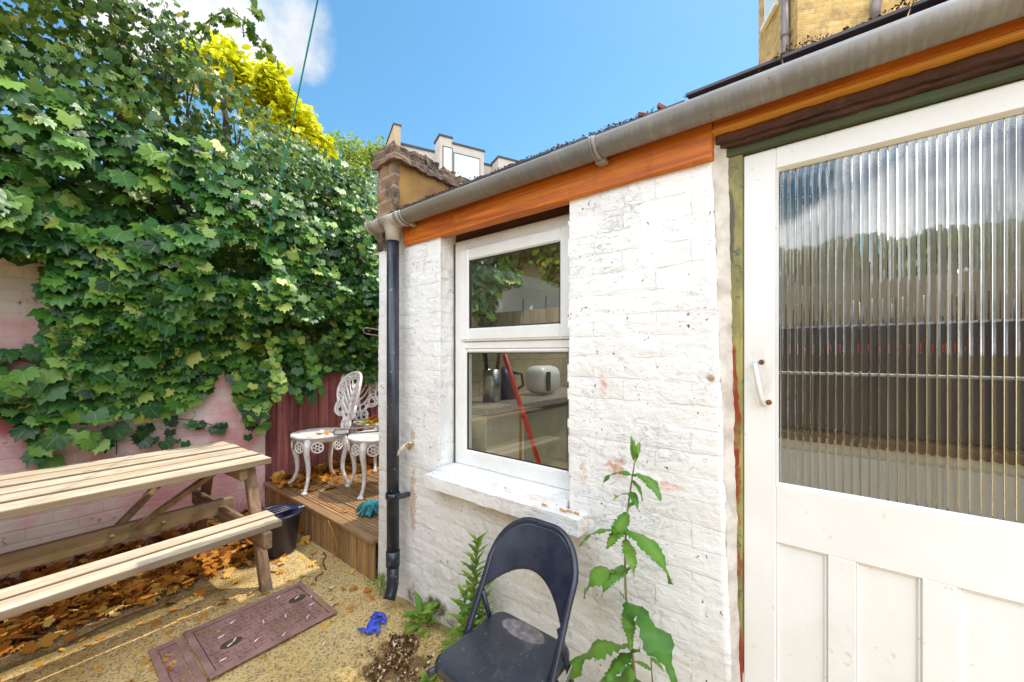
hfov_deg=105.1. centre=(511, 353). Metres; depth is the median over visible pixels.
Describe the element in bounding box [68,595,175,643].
twig
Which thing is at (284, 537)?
mop bucket
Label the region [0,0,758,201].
sky
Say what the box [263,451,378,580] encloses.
deck
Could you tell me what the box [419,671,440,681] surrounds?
weed
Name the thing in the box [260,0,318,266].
washing line
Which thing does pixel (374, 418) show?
fallen leaves
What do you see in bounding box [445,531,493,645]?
leafy weed
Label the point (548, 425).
cupboard door
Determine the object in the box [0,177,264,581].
pink wall
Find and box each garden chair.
[288,371,362,495]
[340,373,378,471]
[345,429,378,499]
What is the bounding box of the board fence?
[265,326,377,481]
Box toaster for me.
[525,365,559,393]
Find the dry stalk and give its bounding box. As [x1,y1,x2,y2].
[328,521,341,557]
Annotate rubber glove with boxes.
[358,611,386,635]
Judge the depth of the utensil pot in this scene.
2.44 m
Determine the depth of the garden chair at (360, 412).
4.14 m
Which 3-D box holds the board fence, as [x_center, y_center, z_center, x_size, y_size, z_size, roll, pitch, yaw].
[-1.233,0.400,4.847,0.177,2.000,3.306,0,0,39]
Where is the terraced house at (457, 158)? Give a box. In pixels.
[385,123,518,179]
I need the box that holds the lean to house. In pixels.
[364,0,1023,681]
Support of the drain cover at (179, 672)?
on the ground
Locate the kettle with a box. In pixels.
[501,366,524,399]
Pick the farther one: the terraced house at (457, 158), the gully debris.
the terraced house at (457, 158)
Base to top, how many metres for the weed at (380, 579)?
0.090 m
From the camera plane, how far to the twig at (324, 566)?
2.61 m
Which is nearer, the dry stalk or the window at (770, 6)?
the dry stalk
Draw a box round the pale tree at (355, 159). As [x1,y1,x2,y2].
[322,130,386,223]
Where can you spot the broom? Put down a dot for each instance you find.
(520, 405)
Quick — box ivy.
[0,0,378,550]
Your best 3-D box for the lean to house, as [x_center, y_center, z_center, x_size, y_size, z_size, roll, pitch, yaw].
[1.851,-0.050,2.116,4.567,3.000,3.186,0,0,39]
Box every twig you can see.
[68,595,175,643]
[322,552,326,569]
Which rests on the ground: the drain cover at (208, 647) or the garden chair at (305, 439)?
the drain cover at (208, 647)
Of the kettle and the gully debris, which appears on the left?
the gully debris
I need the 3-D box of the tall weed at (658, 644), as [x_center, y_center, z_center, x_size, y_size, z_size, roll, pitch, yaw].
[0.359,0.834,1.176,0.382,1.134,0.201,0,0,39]
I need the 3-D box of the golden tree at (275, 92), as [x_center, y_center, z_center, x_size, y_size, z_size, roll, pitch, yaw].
[-4.043,-1.632,6.347,1.692,6.073,2.493,0,0,39]
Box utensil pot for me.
[482,353,500,401]
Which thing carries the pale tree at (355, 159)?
on the ground
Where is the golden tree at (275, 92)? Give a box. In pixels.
[172,27,338,198]
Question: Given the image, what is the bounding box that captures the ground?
[0,533,457,681]
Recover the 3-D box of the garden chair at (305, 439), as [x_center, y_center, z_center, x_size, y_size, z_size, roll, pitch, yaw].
[-1.642,0.652,3.470,0.474,0.978,0.580,0,0,45]
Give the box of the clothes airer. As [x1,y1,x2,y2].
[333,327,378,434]
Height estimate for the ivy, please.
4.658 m
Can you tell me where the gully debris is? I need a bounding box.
[352,631,441,681]
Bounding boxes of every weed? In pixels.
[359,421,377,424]
[364,571,386,594]
[400,591,437,638]
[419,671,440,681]
[441,634,459,650]
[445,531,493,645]
[569,436,677,681]
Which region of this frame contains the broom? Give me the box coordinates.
[502,354,540,462]
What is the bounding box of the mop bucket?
[261,503,304,558]
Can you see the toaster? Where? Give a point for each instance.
(541, 379)
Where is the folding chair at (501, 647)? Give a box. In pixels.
[426,517,578,681]
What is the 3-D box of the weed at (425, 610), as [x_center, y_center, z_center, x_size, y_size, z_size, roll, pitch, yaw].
[-0.465,1.326,2.000,0.209,0.142,0.190,0,0,-19]
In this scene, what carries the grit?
on the ground
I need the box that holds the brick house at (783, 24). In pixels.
[759,0,918,63]
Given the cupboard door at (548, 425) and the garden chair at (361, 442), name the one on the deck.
the garden chair at (361, 442)
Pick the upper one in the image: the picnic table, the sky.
the sky
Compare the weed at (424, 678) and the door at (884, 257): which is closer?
the door at (884, 257)
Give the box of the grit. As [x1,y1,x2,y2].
[0,544,453,681]
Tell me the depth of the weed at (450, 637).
1.85 m
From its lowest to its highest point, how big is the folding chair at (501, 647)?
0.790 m
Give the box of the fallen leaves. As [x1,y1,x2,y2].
[0,506,373,681]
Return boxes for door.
[524,402,567,468]
[744,80,1023,681]
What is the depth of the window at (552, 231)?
1.90 m
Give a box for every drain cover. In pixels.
[148,636,207,681]
[183,582,337,679]
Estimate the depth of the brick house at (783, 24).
5.58 m
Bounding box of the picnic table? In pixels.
[0,441,281,620]
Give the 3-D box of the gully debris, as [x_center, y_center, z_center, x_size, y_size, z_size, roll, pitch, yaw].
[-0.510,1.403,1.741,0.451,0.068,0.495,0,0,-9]
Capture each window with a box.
[454,213,569,492]
[760,0,778,31]
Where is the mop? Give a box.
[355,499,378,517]

